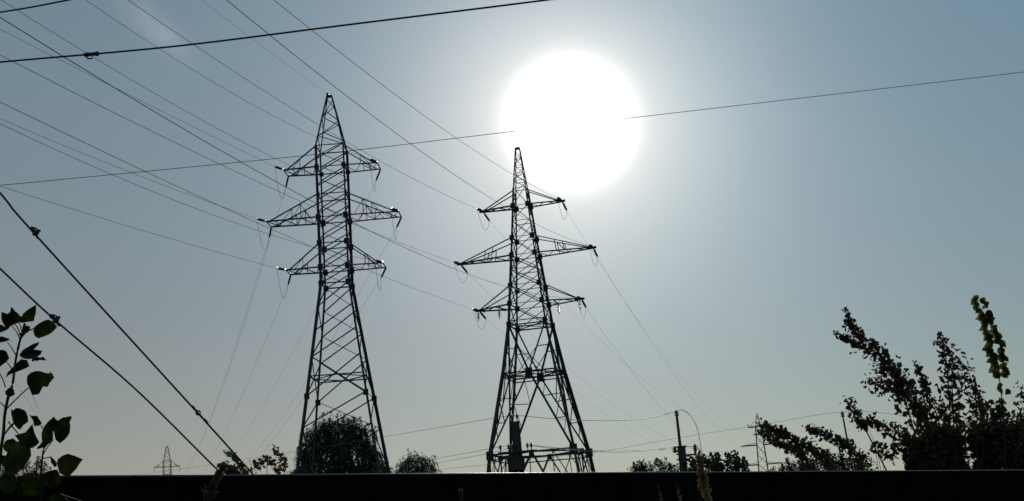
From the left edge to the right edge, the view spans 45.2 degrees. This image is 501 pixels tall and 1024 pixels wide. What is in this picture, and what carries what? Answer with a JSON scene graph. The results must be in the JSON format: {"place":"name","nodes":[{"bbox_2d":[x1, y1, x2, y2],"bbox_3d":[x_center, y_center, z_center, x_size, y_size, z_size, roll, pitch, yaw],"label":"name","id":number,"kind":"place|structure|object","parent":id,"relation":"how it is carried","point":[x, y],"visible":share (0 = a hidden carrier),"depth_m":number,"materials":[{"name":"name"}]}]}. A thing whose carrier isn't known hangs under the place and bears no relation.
{"place":"outdoors","nodes":[
{"label":"outdoors","id":0,"kind":"place"},
{"bbox_2d":[0,456,50,475],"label":"conifer bush","id":1,"kind":"object","parent":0,"point":[36,463],"visible":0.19,"depth_m":12.02,"materials":[{"name":"green plant"}]},
{"bbox_2d":[0,0,69,12],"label":"overhead cable","id":2,"kind":"object","parent":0,"point":[34,6],"visible":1,"depth_m":8.15,"materials":[{"name":"black metal"}]},
{"bbox_2d":[0,268,218,469],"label":"overhead cable","id":3,"kind":"object","parent":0,"point":[54,318],"visible":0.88,"depth_m":7.38,"materials":[{"name":"black metal"}]},
{"bbox_2d":[0,192,253,473],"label":"overhead cable","id":4,"kind":"object","parent":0,"point":[36,233],"visible":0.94,"depth_m":7.62,"materials":[{"name":"black metal"}]},
{"bbox_2d":[0,0,549,62],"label":"overhead cable","id":5,"kind":"object","parent":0,"point":[88,54],"visible":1,"depth_m":7.68,"materials":[{"name":"black metal"}]},
{"bbox_2d":[0,72,1021,185],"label":"overhead wire","id":6,"kind":"object","parent":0,"point":[505,132],"visible":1,"depth_m":28.50,"materials":[{"name":"black metal"}]},
{"bbox_2d":[0,0,1023,475],"label":"sky","id":7,"kind":"structure","parent":0,"point":[738,239],"materials":[{"name":"blue"}]},
{"bbox_3d":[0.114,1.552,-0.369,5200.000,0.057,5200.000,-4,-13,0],"label":"ground","id":8,"kind":"structure","parent":0,"visible":0},
{"bbox_2d":[0,305,82,500],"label":"broad leaved plant","id":9,"kind":"object","parent":8,"relation":"on","point":[14,460],"visible":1,"depth_m":2.89,"materials":[{"name":"green plant"}]},
{"bbox_2d":[154,446,179,474],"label":"pylon","id":10,"kind":"object","parent":8,"relation":"on","point":[171,462],"visible":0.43,"depth_m":385.45,"materials":[{"name":"metal"}]},
{"bbox_2d":[200,489,207,500],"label":"grass stem","id":11,"kind":"object","parent":8,"relation":"on","point":[204,493],"visible":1,"depth_m":2.60,"materials":[{"name":"plant"}]},
{"bbox_2d":[203,462,227,500],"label":"grass stem","id":12,"kind":"object","parent":8,"relation":"on","point":[216,478],"visible":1,"depth_m":2.60,"materials":[{"name":"plant"}]},
{"bbox_2d":[217,460,241,474],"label":"leafy shoot","id":13,"kind":"object","parent":8,"relation":"on","point":[231,469],"visible":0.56,"depth_m":6.30,"materials":[{"name":"green plant"}]},
{"bbox_2d":[223,450,249,473],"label":"leafy shoot","id":14,"kind":"object","parent":8,"relation":"on","point":[242,465],"visible":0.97,"depth_m":6.98,"materials":[{"name":"green plant"}]},
{"bbox_2d":[249,444,288,473],"bbox_3d":[-1.437,2.326,7.379,0.284,2.301,0.318,-4,-13,0],"label":"reddish sprig","id":15,"kind":"object","parent":8,"relation":"on","point":[278,469],"visible":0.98,"depth_m":7.59,"materials":[{"name":"plant"}]},
{"bbox_2d":[290,468,310,473],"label":"bush","id":16,"kind":"object","parent":8,"relation":"on","point":[303,470],"visible":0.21,"depth_m":99.99,"materials":[{"name":"green plant"}]},
{"bbox_2d":[257,92,401,473],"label":"pylon","id":17,"kind":"object","parent":8,"relation":"on","point":[348,281],"visible":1,"depth_m":100.49,"materials":[{"name":"metal"}]},
{"bbox_2d":[2,119,255,218],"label":"power line","id":18,"kind":"object","parent":17,"relation":"attached to","point":[120,168],"visible":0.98,"depth_m":81.07,"materials":[{"name":"black metal"}]},
{"bbox_2d":[0,29,274,166],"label":"power line","id":19,"kind":"object","parent":17,"relation":"attached to","point":[134,97],"visible":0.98,"depth_m":81.90,"materials":[{"name":"black metal"}]},
{"bbox_2d":[0,186,274,267],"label":"power line","id":20,"kind":"object","parent":17,"relation":"attached to","point":[126,225],"visible":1,"depth_m":78.07,"materials":[{"name":"black metal"}]},
{"bbox_2d":[1,124,374,260],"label":"power line","id":21,"kind":"object","parent":17,"relation":"attached to","point":[164,196],"visible":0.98,"depth_m":68.72,"materials":[{"name":"black metal"}]},
{"bbox_2d":[2,0,388,207],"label":"power line","id":22,"kind":"object","parent":17,"relation":"attached to","point":[177,106],"visible":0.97,"depth_m":68.41,"materials":[{"name":"black metal"}]},
{"bbox_2d":[86,0,368,158],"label":"power line","id":23,"kind":"object","parent":17,"relation":"attached to","point":[217,84],"visible":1,"depth_m":76.82,"materials":[{"name":"black metal"}]},
{"bbox_2d":[184,191,284,472],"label":"power line","id":24,"kind":"object","parent":17,"relation":"attached to","point":[245,319],"visible":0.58,"depth_m":128.93,"materials":[{"name":"grey metal"}]},
{"bbox_2d":[205,286,287,469],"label":"power line","id":25,"kind":"object","parent":17,"relation":"attached to","point":[252,371],"visible":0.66,"depth_m":126.50,"materials":[{"name":"grey metal"}]},
{"bbox_2d":[203,1,322,90],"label":"power line","id":26,"kind":"object","parent":17,"relation":"attached to","point":[258,43],"visible":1,"depth_m":92.00,"materials":[{"name":"black metal"}]},
{"bbox_2d":[180,181,375,473],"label":"power line","id":27,"kind":"object","parent":17,"relation":"attached to","point":[301,335],"visible":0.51,"depth_m":146.01,"materials":[{"name":"grey metal"}]},
{"bbox_2d":[261,278,380,454],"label":"power line","id":28,"kind":"object","parent":17,"relation":"attached to","point":[330,357],"visible":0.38,"depth_m":120.86,"materials":[{"name":"grey metal"}]},
{"bbox_2d":[253,229,395,454],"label":"power line","id":29,"kind":"object","parent":17,"relation":"attached to","point":[331,340],"visible":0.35,"depth_m":130.43,"materials":[{"name":"grey metal"}]},
{"bbox_2d":[292,411,388,473],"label":"willow tree","id":30,"kind":"object","parent":8,"relation":"on","point":[345,463],"visible":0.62,"depth_m":116.36,"materials":[{"name":"green plant"}]},
{"bbox_2d":[371,463,393,472],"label":"bush","id":31,"kind":"object","parent":8,"relation":"on","point":[381,470],"visible":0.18,"depth_m":104.14,"materials":[{"name":"green plant"}]},
{"bbox_2d":[393,449,441,472],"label":"tree","id":32,"kind":"object","parent":8,"relation":"on","point":[417,469],"visible":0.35,"depth_m":127.36,"materials":[{"name":"green plant"}]},
{"bbox_2d":[458,488,463,500],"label":"grass stem","id":33,"kind":"object","parent":8,"relation":"on","point":[461,494],"visible":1,"depth_m":2.50,"materials":[{"name":"plant"}]},
{"bbox_2d":[0,470,1023,500],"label":"metal fence","id":34,"kind":"object","parent":8,"relation":"on","point":[941,485],"visible":0.94,"depth_m":5.63,"materials":[{"name":"black metal"}]},
{"bbox_2d":[498,414,536,472],"bbox_3d":[0.414,11.712,59.087,1.900,7.718,0.762,-4,-13,0],"label":"line pole","id":35,"kind":"object","parent":8,"relation":"on","point":[516,464],"visible":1,"depth_m":59.43,"materials":[{"name":"concrete"}]},
{"bbox_2d":[138,415,510,474],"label":"service wire","id":36,"kind":"object","parent":35,"relation":"attached to","point":[368,439],"visible":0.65,"depth_m":90.05,"materials":[{"name":"black metal"}]},
{"bbox_2d":[367,446,503,470],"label":"service wire","id":37,"kind":"object","parent":35,"relation":"attached to","point":[448,456],"visible":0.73,"depth_m":74.62,"materials":[{"name":"black metal"}]},
{"bbox_2d":[382,447,510,472],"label":"service wire","id":38,"kind":"object","parent":35,"relation":"attached to","point":[455,459],"visible":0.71,"depth_m":73.55,"materials":[{"name":"black metal"}]},
{"bbox_2d":[511,410,675,420],"bbox_3d":[3.820,7.510,56.319,1.038,1.200,10.658,7,-18,-40],"label":"service wire","id":39,"kind":"object","parent":35,"relation":"attached to","point":[597,420],"visible":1,"depth_m":56.65,"materials":[{"name":"grey metal"}]},
{"bbox_2d":[532,445,671,450],"bbox_3d":[3.820,8.910,55.997,0.176,1.154,9.999,5,-16,-35],"label":"service wire","id":40,"kind":"object","parent":35,"relation":"attached to","point":[602,450],"visible":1,"depth_m":55.89,"materials":[{"name":"grey metal"}]},
{"bbox_2d":[454,147,597,472],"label":"pylon","id":41,"kind":"object","parent":8,"relation":"on","point":[513,375],"visible":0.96,"depth_m":104.82,"materials":[{"name":"metal"}]},
{"bbox_2d":[0,55,449,260],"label":"power line","id":42,"kind":"object","parent":41,"relation":"attached to","point":[195,152],"visible":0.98,"depth_m":59.75,"materials":[{"name":"black metal"}]},
{"bbox_2d":[0,102,472,309],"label":"power line","id":43,"kind":"object","parent":41,"relation":"attached to","point":[205,199],"visible":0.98,"depth_m":57.15,"materials":[{"name":"black metal"}]},
{"bbox_2d":[0,17,576,297],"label":"power line","id":44,"kind":"object","parent":41,"relation":"attached to","point":[231,156],"visible":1,"depth_m":39.66,"materials":[{"name":"black metal"}]},
{"bbox_2d":[128,0,476,208],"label":"power line","id":45,"kind":"object","parent":41,"relation":"attached to","point":[282,102],"visible":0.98,"depth_m":65.68,"materials":[{"name":"black metal"}]},
{"bbox_2d":[227,0,586,244],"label":"power line","id":46,"kind":"object","parent":41,"relation":"attached to","point":[376,118],"visible":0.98,"depth_m":50.78,"materials":[{"name":"black metal"}]},
{"bbox_2d":[274,0,556,197],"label":"power line","id":47,"kind":"object","parent":41,"relation":"attached to","point":[395,94],"visible":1,"depth_m":61.70,"materials":[{"name":"black metal"}]},
{"bbox_2d":[474,279,739,451],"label":"power line","id":48,"kind":"object","parent":41,"relation":"attached to","point":[548,350],"visible":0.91,"depth_m":134.13,"materials":[{"name":"grey metal"}]},
{"bbox_2d":[588,311,707,455],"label":"power line","id":49,"kind":"object","parent":41,"relation":"attached to","point":[640,382],"visible":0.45,"depth_m":125.76,"materials":[{"name":"black metal"}]},
{"bbox_2d":[568,213,751,432],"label":"power line","id":50,"kind":"object","parent":41,"relation":"attached to","point":[648,335],"visible":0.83,"depth_m":138.24,"materials":[{"name":"grey metal"}]},
{"bbox_2d":[598,258,767,453],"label":"power line","id":51,"kind":"object","parent":41,"relation":"attached to","point":[663,360],"visible":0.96,"depth_m":129.91,"materials":[{"name":"grey metal"}]},
{"bbox_2d":[627,457,681,471],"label":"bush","id":52,"kind":"object","parent":8,"relation":"on","point":[644,468],"visible":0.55,"depth_m":33.00,"materials":[{"name":"green plant"}]},
{"bbox_2d":[656,485,662,500],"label":"grass stem","id":53,"kind":"object","parent":8,"relation":"on","point":[660,498],"visible":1,"depth_m":2.60,"materials":[{"name":"plant"}]},
{"bbox_2d":[676,485,681,500],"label":"grass stem","id":54,"kind":"object","parent":8,"relation":"on","point":[678,492],"visible":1,"depth_m":2.65,"materials":[{"name":"plant"}]},
{"bbox_2d":[672,410,697,471],"bbox_3d":[7.390,9.933,51.306,1.080,6.581,0.361,-4,-13,0],"label":"line pole","id":55,"kind":"object","parent":8,"relation":"on","point":[681,453],"visible":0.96,"depth_m":51.56,"materials":[{"name":"black metal"}]},
{"bbox_2d":[537,446,690,451],"bbox_3d":[4.013,8.875,55.735,0.695,1.177,10.440,7,-17,-38],"label":"service wire","id":56,"kind":"object","parent":55,"relation":"attached to","point":[595,451],"visible":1,"depth_m":56.16,"materials":[{"name":"grey metal"}]},
{"bbox_2d":[694,453,711,500],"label":"grass stem","id":57,"kind":"object","parent":8,"relation":"on","point":[703,479],"visible":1,"depth_m":2.70,"materials":[{"name":"plant"}]},
{"bbox_2d":[679,450,749,471],"bbox_3d":[5.183,6.751,30.721,1.890,3.562,0.896,-4,-13,0],"label":"bush","id":58,"kind":"object","parent":8,"relation":"on","point":[712,463],"visible":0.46,"depth_m":30.91,"materials":[{"name":"green plant"}]},
{"bbox_2d":[741,413,781,470],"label":"pylon","id":59,"kind":"object","parent":8,"relation":"on","point":[758,464],"visible":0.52,"depth_m":273.08,"materials":[{"name":"metal"}]},
{"bbox_2d":[753,426,817,470],"bbox_3d":[3.067,3.183,13.145,0.714,2.662,0.398,-2,-14,-10],"label":"leafy shoot","id":60,"kind":"object","parent":8,"relation":"on","point":[784,445],"visible":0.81,"depth_m":13.40,"materials":[{"name":"green plant"}]},
{"bbox_2d":[756,417,841,470],"bbox_3d":[3.124,3.055,12.742,0.830,2.716,0.376,-1,-14,-13],"label":"leafy shoot","id":61,"kind":"object","parent":8,"relation":"on","point":[780,432],"visible":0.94,"depth_m":12.98,"materials":[{"name":"green plant"}]},
{"bbox_2d":[769,449,877,470],"bbox_3d":[5.139,4.568,19.776,1.874,2.749,0.776,-4,-13,0],"label":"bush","id":62,"kind":"object","parent":8,"relation":"on","point":[801,466],"visible":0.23,"depth_m":19.98,"materials":[{"name":"green plant"}]},
{"bbox_2d":[802,423,869,470],"bbox_3d":[3.690,3.230,13.548,0.738,2.668,0.392,0,-14,-16],"label":"leafy shoot","id":63,"kind":"object","parent":8,"relation":"on","point":[843,443],"visible":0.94,"depth_m":13.76,"materials":[{"name":"green plant"}]},
{"bbox_2d":[840,411,852,469],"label":"line pole","id":64,"kind":"object","parent":8,"relation":"on","point":[842,414],"visible":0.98,"depth_m":73.89,"materials":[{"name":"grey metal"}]},
{"bbox_2d":[542,411,913,457],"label":"service wire","id":65,"kind":"object","parent":64,"relation":"attached to","point":[738,428],"visible":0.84,"depth_m":82.71,"materials":[{"name":"black metal"}]},
{"bbox_2d":[866,425,887,469],"bbox_3d":[4.293,3.286,13.899,0.216,2.635,0.355,-14,-16,35],"label":"weed","id":66,"kind":"object","parent":8,"relation":"on","point":[878,446],"visible":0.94,"depth_m":14.12,"materials":[{"name":"green plant"}]},
{"bbox_2d":[833,306,1023,469],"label":"autumn shrub","id":67,"kind":"object","parent":8,"relation":"on","point":[927,449],"visible":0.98,"depth_m":14.96,"materials":[{"name":"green plant"}]},
{"bbox_2d":[900,397,1023,469],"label":"bush","id":68,"kind":"object","parent":8,"relation":"on","point":[993,452],"visible":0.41,"depth_m":15.25,"materials":[{"name":"green plant"}]},
{"bbox_2d":[971,295,1010,469],"bbox_3d":[5.435,2.421,13.337,0.304,3.891,0.629,-9,-14,20],"label":"tall shoot","id":69,"kind":"object","parent":8,"relation":"on","point":[986,318],"visible":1,"depth_m":13.58,"materials":[{"name":"green plant"}]}
]}

